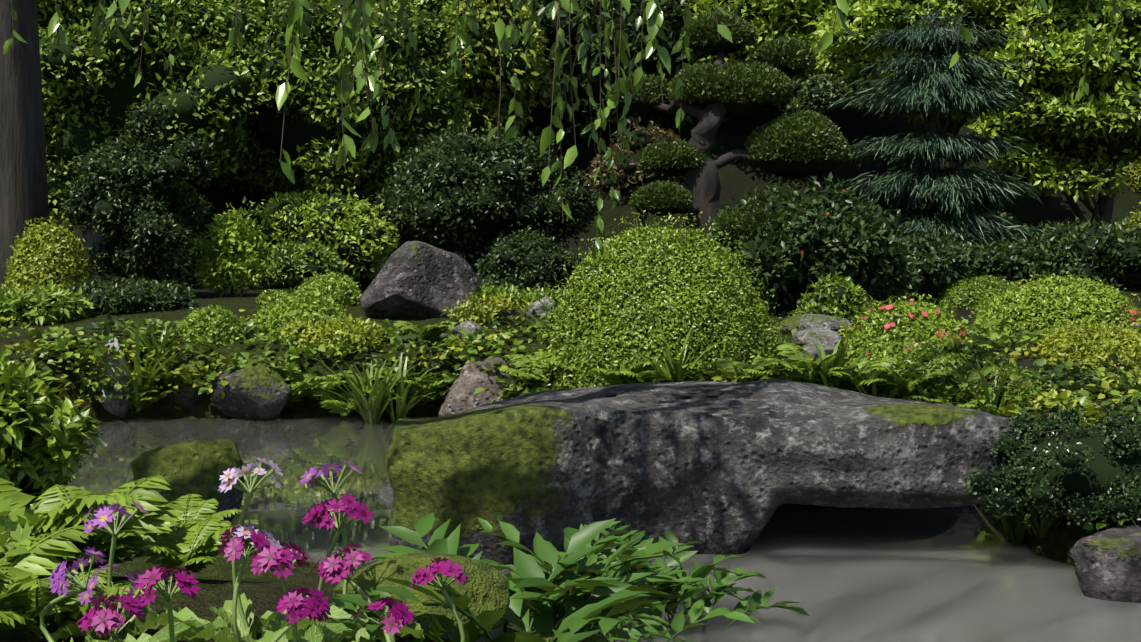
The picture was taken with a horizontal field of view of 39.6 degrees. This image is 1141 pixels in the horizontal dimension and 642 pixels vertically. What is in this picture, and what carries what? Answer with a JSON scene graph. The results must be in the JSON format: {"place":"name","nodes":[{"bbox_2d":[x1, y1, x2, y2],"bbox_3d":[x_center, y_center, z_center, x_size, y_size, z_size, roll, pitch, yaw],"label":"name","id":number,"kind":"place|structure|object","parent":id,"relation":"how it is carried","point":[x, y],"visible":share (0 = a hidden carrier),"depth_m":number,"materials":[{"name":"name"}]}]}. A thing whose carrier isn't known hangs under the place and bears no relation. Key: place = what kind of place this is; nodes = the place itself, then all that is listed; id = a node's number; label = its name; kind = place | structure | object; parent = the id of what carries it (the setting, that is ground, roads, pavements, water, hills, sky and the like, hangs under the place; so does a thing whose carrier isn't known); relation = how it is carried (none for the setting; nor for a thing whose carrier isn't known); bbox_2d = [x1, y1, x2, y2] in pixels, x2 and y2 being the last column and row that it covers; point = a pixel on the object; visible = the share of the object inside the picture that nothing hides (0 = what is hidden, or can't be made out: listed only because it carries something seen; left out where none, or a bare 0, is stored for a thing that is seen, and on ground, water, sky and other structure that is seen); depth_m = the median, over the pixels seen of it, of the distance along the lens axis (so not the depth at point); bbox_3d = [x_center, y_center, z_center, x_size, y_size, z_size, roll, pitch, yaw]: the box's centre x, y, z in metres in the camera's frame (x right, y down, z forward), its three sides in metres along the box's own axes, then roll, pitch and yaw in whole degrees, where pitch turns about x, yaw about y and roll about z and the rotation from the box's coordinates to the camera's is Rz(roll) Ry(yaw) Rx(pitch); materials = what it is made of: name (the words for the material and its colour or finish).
{"place":"outdoors","nodes":[
{"label":"outdoors","id":0,"kind":"place"},
{"bbox_2d":[179,0,380,191],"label":"fine tree","id":1,"kind":"object","parent":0,"point":[213,179],"visible":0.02,"depth_m":19.73,"materials":[{"name":"green plant"}]},
{"bbox_2d":[0,3,1140,641],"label":"ground","id":2,"kind":"structure","parent":0,"point":[264,591],"depth_m":9.31,"materials":[{"name":"green plant"}]},
{"bbox_2d":[0,0,48,293],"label":"tree trunk","id":3,"kind":"object","parent":2,"relation":"on","point":[23,184],"visible":0.71,"depth_m":10.75,"materials":[{"name":"brown plant"}]},
{"bbox_2d":[0,215,95,293],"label":"ball shrub","id":4,"kind":"object","parent":2,"relation":"on","point":[44,254],"visible":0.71,"depth_m":10.25,"materials":[{"name":"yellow plant"}]},
{"bbox_2d":[0,279,96,325],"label":"shrub","id":5,"kind":"object","parent":2,"relation":"on","point":[41,305],"visible":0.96,"depth_m":9.50,"materials":[{"name":"green plant"}]},
{"bbox_2d":[0,349,101,524],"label":"shrub","id":6,"kind":"object","parent":2,"relation":"on","point":[42,447],"visible":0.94,"depth_m":2.96,"materials":[{"name":"green plant"}]},
{"bbox_2d":[91,338,132,417],"bbox_3d":[-2.475,0.341,8.513,0.252,0.501,0.206,0,6,1],"label":"rock","id":7,"kind":"object","parent":2,"relation":"on","point":[117,407],"visible":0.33,"depth_m":8.45,"materials":[{"name":"grey stone"}]},
{"bbox_2d":[61,273,200,315],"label":"shrub","id":8,"kind":"object","parent":2,"relation":"on","point":[130,296],"visible":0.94,"depth_m":9.82,"materials":[{"name":"green plant"}]},
{"bbox_2d":[55,98,215,290],"bbox_3d":[-2.943,-0.773,10.765,1.039,1.472,0.942,0,6,1],"label":"white flower shrub","id":9,"kind":"object","parent":2,"relation":"on","point":[137,206],"visible":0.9,"depth_m":10.56,"materials":[{"name":"green plant"}]},
{"bbox_2d":[37,0,272,256],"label":"tree foliage","id":10,"kind":"object","parent":2,"relation":"on","point":[88,94],"visible":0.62,"depth_m":15.17,"materials":[{"name":"green plant"}]},
{"bbox_2d":[160,350,213,407],"bbox_3d":[-2.076,0.377,8.647,0.340,0.432,0.295,0,6,1],"label":"mossy rock","id":11,"kind":"object","parent":2,"relation":"on","point":[187,396],"visible":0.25,"depth_m":8.53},
{"bbox_2d":[175,303,247,345],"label":"low shrub","id":12,"kind":"object","parent":2,"relation":"on","point":[219,325],"visible":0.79,"depth_m":8.78,"materials":[{"name":"green plant"}]},
{"bbox_2d":[165,233,282,288],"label":"shrub","id":13,"kind":"object","parent":2,"relation":"on","point":[187,262],"visible":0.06,"depth_m":12.19,"materials":[{"name":"green plant"}]},
{"bbox_2d":[193,206,277,296],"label":"shrub","id":14,"kind":"object","parent":2,"relation":"on","point":[235,269],"visible":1,"depth_m":10.92,"materials":[{"name":"green plant"}]},
{"bbox_2d":[211,359,290,420],"bbox_3d":[-1.709,0.401,8.535,0.441,0.391,0.406,0,6,1],"label":"rock","id":15,"kind":"object","parent":2,"relation":"on","point":[258,391],"visible":0.83,"depth_m":8.40,"materials":[{"name":"grey stone"}]},
{"bbox_2d":[39,456,468,641],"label":"primrose flowers","id":16,"kind":"object","parent":2,"relation":"on","point":[298,618],"visible":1,"depth_m":1.99,"materials":[{"name":"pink plant"}]},
{"bbox_2d":[255,289,285,303],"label":"ball shrub","id":17,"kind":"object","parent":2,"relation":"on","point":[262,297],"visible":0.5,"depth_m":9.93,"materials":[{"name":"green plant"}]},
{"bbox_2d":[248,286,352,346],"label":"low shrub","id":18,"kind":"object","parent":2,"relation":"on","point":[298,305],"visible":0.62,"depth_m":9.00,"materials":[{"name":"green plant"}]},
{"bbox_2d":[263,239,345,288],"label":"light shrub","id":19,"kind":"object","parent":2,"relation":"on","point":[295,263],"visible":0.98,"depth_m":11.85,"materials":[{"name":"green plant"}]},
{"bbox_2d":[212,183,399,285],"bbox_3d":[-2.147,-0.656,12.961,1.541,0.907,1.293,0,6,1],"label":"maple shrub","id":20,"kind":"object","parent":2,"relation":"on","point":[357,236],"visible":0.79,"depth_m":12.65,"materials":[{"name":"green plant"}]},
{"bbox_2d":[292,271,361,306],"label":"round shrub","id":21,"kind":"object","parent":2,"relation":"on","point":[343,290],"visible":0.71,"depth_m":9.80,"materials":[{"name":"green plant"}]},
{"bbox_2d":[176,0,479,203],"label":"tree foliage","id":22,"kind":"object","parent":2,"relation":"on","point":[312,145],"visible":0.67,"depth_m":16.08,"materials":[{"name":"green plant"}]},
{"bbox_2d":[273,315,386,352],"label":"yellow shrub","id":23,"kind":"object","parent":2,"relation":"on","point":[345,329],"visible":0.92,"depth_m":8.80,"materials":[{"name":"green plant"}]},
{"bbox_2d":[360,241,477,317],"bbox_3d":[-0.939,-0.189,9.671,0.704,0.602,0.486,-2,6,-19],"label":"rock","id":24,"kind":"object","parent":2,"relation":"on","point":[416,279],"visible":0.75,"depth_m":9.51,"materials":[{"name":"grey stone"}]},
{"bbox_2d":[333,552,510,641],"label":"mossy rock","id":25,"kind":"object","parent":2,"relation":"on","point":[485,587],"visible":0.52,"depth_m":2.21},
{"bbox_2d":[375,0,557,144],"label":"broadleaf tree","id":26,"kind":"object","parent":2,"relation":"on","point":[483,90],"visible":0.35,"depth_m":18.18,"materials":[{"name":"green plant"}]},
{"bbox_2d":[452,320,482,340],"bbox_3d":[-0.578,0.066,8.958,0.160,0.140,0.157,5,8,38],"label":"rock","id":27,"kind":"object","parent":2,"relation":"on","point":[469,326],"visible":0.56,"depth_m":8.90,"materials":[{"name":"grey stone"}]},
{"bbox_2d":[438,357,515,416],"bbox_3d":[-0.461,0.406,8.370,0.413,0.434,0.414,3,7,27],"label":"bank rock","id":28,"kind":"object","parent":2,"relation":"on","point":[461,396],"visible":0.44,"depth_m":8.23,"materials":[{"name":"grey stone"}]},
{"bbox_2d":[366,125,599,262],"bbox_3d":[-0.780,-1.100,14.399,2.096,1.317,1.877,0,6,1],"label":"white flower shrub","id":29,"kind":"object","parent":2,"relation":"on","point":[466,196],"visible":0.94,"depth_m":13.96,"materials":[{"name":"green plant"}]},
{"bbox_2d":[441,291,558,326],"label":"shrub","id":30,"kind":"object","parent":2,"relation":"on","point":[476,311],"visible":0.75,"depth_m":9.34,"materials":[{"name":"green plant"}]},
{"bbox_2d":[470,282,569,314],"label":"shrub","id":31,"kind":"object","parent":2,"relation":"on","point":[492,291],"visible":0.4,"depth_m":9.66,"materials":[{"name":"green plant"}]},
{"bbox_2d":[473,226,580,294],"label":"dark shrub","id":32,"kind":"object","parent":2,"relation":"on","point":[533,259],"visible":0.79,"depth_m":11.28,"materials":[{"name":"green plant"}]},
{"bbox_2d":[525,297,557,325],"bbox_3d":[-0.166,-0.036,9.244,0.200,0.217,0.151,0,6,1],"label":"dark rock","id":33,"kind":"object","parent":2,"relation":"on","point":[534,310],"visible":0.29,"depth_m":9.19,"materials":[{"name":"grey stone"}]},
{"bbox_2d":[3,0,1120,260],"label":"weeping cherry tree","id":34,"kind":"object","parent":2,"relation":"on","point":[651,18],"visible":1,"depth_m":4.94,"materials":[{"name":"green plant"}]},
{"bbox_2d":[0,292,1140,641],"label":"ground cover plants","id":35,"kind":"object","parent":2,"relation":"on","point":[580,584],"visible":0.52,"depth_m":4.94,"materials":[{"name":"green plant"}]},
{"bbox_2d":[530,630,610,641],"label":"mossy rock","id":36,"kind":"object","parent":2,"relation":"on","point":[549,637],"visible":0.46,"depth_m":2.26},
{"bbox_2d":[516,0,744,147],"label":"dark tree","id":37,"kind":"object","parent":2,"relation":"on","point":[672,25],"visible":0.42,"depth_m":19.53,"materials":[{"name":"green plant"}]},
{"bbox_2d":[583,116,685,227],"bbox_3d":[0.593,-1.020,13.366,0.991,1.410,0.911,0,6,1],"label":"bronze shrub","id":38,"kind":"object","parent":2,"relation":"on","point":[632,177],"visible":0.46,"depth_m":13.12,"materials":[{"name":"green plant"}]},
{"bbox_2d":[534,210,790,389],"bbox_3d":[0.478,-0.036,8.114,1.316,1.074,1.218,0,6,1],"label":"dome shrub","id":39,"kind":"object","parent":2,"relation":"on","point":[629,284],"visible":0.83,"depth_m":7.79,"materials":[{"name":"green plant"}]},
{"bbox_2d":[385,380,1023,564],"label":"stone bridge","id":40,"kind":"structure","parent":2,"relation":"on","point":[719,467],"depth_m":5.56,"materials":[{"name":"grey stone"}]},
{"bbox_2d":[605,10,852,243],"bbox_3d":[1.111,-1.118,11.114,1.737,2.127,1.226,0,6,1],"label":"cloud pruned tree","id":41,"kind":"object","parent":2,"relation":"on","point":[800,144],"visible":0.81,"depth_m":10.96,"materials":[{"name":"green plant"}]},
{"bbox_2d":[680,0,867,180],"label":"maple tree","id":42,"kind":"object","parent":2,"relation":"on","point":[770,20],"visible":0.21,"depth_m":18.86,"materials":[{"name":"green plant"}]},
{"bbox_2d":[780,314,850,333],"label":"moss","id":43,"kind":"object","parent":2,"relation":"on","point":[790,323],"visible":0.15,"depth_m":8.80,"materials":[{"name":"green plant"}]},
{"bbox_2d":[709,172,923,316],"bbox_3d":[1.657,-0.431,10.895,1.513,1.125,1.240,0,6,1],"label":"camellia shrub","id":44,"kind":"object","parent":2,"relation":"on","point":[837,231],"visible":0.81,"depth_m":10.49,"materials":[{"name":"green plant"}]},
{"bbox_2d":[792,328,842,348],"bbox_3d":[1.301,0.120,8.354,0.264,0.150,0.400,0,6,1],"label":"stone step","id":45,"kind":"object","parent":2,"relation":"on","point":[827,337],"visible":0.56,"depth_m":8.24,"materials":[{"name":"grey stone"}]},
{"bbox_2d":[782,71,853,189],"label":"shrub","id":46,"kind":"object","parent":2,"relation":"on","point":[806,94],"visible":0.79,"depth_m":15.05,"materials":[{"name":"green plant"}]},
{"bbox_2d":[799,345,838,360],"bbox_3d":[1.250,0.192,8.024,0.253,0.125,0.395,0,6,1],"label":"stone step","id":47,"kind":"object","parent":2,"relation":"on","point":[811,350],"visible":0.31,"depth_m":7.92,"materials":[{"name":"grey stone"}]},
{"bbox_2d":[799,314,842,336],"bbox_3d":[1.378,0.049,8.723,0.248,0.175,0.382,0,6,1],"label":"stone step","id":48,"kind":"object","parent":2,"relation":"on","point":[806,321],"visible":0.58,"depth_m":8.58,"materials":[{"name":"grey stone"}]},
{"bbox_2d":[787,271,885,323],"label":"shrub","id":49,"kind":"object","parent":2,"relation":"on","point":[844,300],"visible":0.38,"depth_m":9.59,"materials":[{"name":"green plant"}]},
{"bbox_2d":[839,292,972,370],"bbox_3d":[1.635,0.124,7.712,0.758,0.510,0.677,0,6,1],"label":"azalea shrub","id":50,"kind":"object","parent":2,"relation":"on","point":[888,330],"visible":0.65,"depth_m":7.55,"materials":[{"name":"green plant"}]},
{"bbox_2d":[817,0,1055,285],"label":"conifer tree","id":51,"kind":"object","parent":2,"relation":"on","point":[932,84],"visible":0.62,"depth_m":12.30,"materials":[{"name":"green plant"}]},
{"bbox_2d":[805,0,1075,167],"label":"maple tree","id":52,"kind":"object","parent":2,"relation":"on","point":[838,55],"visible":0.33,"depth_m":16.96,"materials":[{"name":"green plant"}]},
{"bbox_2d":[890,337,1027,403],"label":"shrub","id":53,"kind":"object","parent":2,"relation":"on","point":[958,355],"visible":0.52,"depth_m":7.28,"materials":[{"name":"green plant"}]},
{"bbox_2d":[894,227,1040,301],"bbox_3d":[2.817,-0.387,11.891,1.336,0.622,1.185,0,6,1],"label":"shrub","id":54,"kind":"object","parent":2,"relation":"on","point":[943,261],"visible":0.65,"depth_m":11.54,"materials":[{"name":"green plant"}]},
{"bbox_2d":[917,202,1019,247],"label":"camellia shrub","id":55,"kind":"object","parent":2,"relation":"on","point":[1002,215],"depth_m":14.18,"materials":[{"name":"green plant"}]},
{"bbox_2d":[931,272,1015,309],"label":"shrub","id":56,"kind":"object","parent":2,"relation":"on","point":[970,292],"visible":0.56,"depth_m":11.35,"materials":[{"name":"green plant"}]},
{"bbox_2d":[944,354,1054,396],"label":"fern","id":57,"kind":"object","parent":2,"relation":"on","point":[1022,382],"visible":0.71,"depth_m":7.10,"materials":[{"name":"green plant"}]},
{"bbox_2d":[961,0,1140,227],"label":"maple tree","id":58,"kind":"object","parent":2,"relation":"on","point":[1098,126],"visible":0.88,"depth_m":16.08,"materials":[{"name":"green plant"}]},
{"bbox_2d":[961,405,1140,526],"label":"shrub","id":59,"kind":"object","parent":2,"relation":"on","point":[1087,471],"visible":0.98,"depth_m":5.40,"materials":[{"name":"green plant"}]},
{"bbox_2d":[965,270,1140,335],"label":"azalea shrub","id":60,"kind":"object","parent":2,"relation":"on","point":[1044,302],"visible":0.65,"depth_m":9.27,"materials":[{"name":"green plant"}]},
{"bbox_2d":[972,215,1140,289],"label":"shrub","id":61,"kind":"object","parent":2,"relation":"on","point":[1081,249],"visible":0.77,"depth_m":11.89,"materials":[{"name":"green plant"}]},
{"bbox_2d":[1030,319,1140,374],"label":"shrub","id":62,"kind":"object","parent":2,"relation":"on","point":[1087,342],"visible":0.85,"depth_m":8.01,"materials":[{"name":"green plant"}]},
{"bbox_2d":[1068,520,1140,602],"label":"flat rock","id":63,"kind":"object","parent":2,"relation":"on","point":[1107,563],"visible":0.77,"depth_m":5.07,"materials":[{"name":"grey stone"}]},
{"bbox_2d":[1114,202,1140,246],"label":"cloud shrub","id":64,"kind":"object","parent":2,"relation":"on","point":[1137,216],"visible":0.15,"depth_m":12.21,"materials":[{"name":"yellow plant"}]},
{"bbox_2d":[1117,156,1140,192],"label":"cloud shrub","id":65,"kind":"object","parent":2,"relation":"on","point":[1133,170],"visible":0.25,"depth_m":19.39,"materials":[{"name":"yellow plant"}]},
{"bbox_2d":[63,416,1140,641],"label":"pond water","id":66,"kind":"structure","parent":0,"point":[968,573],"depth_m":5.58,"materials":[{"name":"grey liquid"}]},
{"bbox_2d":[131,438,244,533],"bbox_3d":[-1.441,0.656,6.020,0.401,0.424,0.407,0,6,1],"label":"mossy boulder","id":67,"kind":"object","parent":66,"relation":"in","point":[198,467],"visible":0.48,"depth_m":5.89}
]}

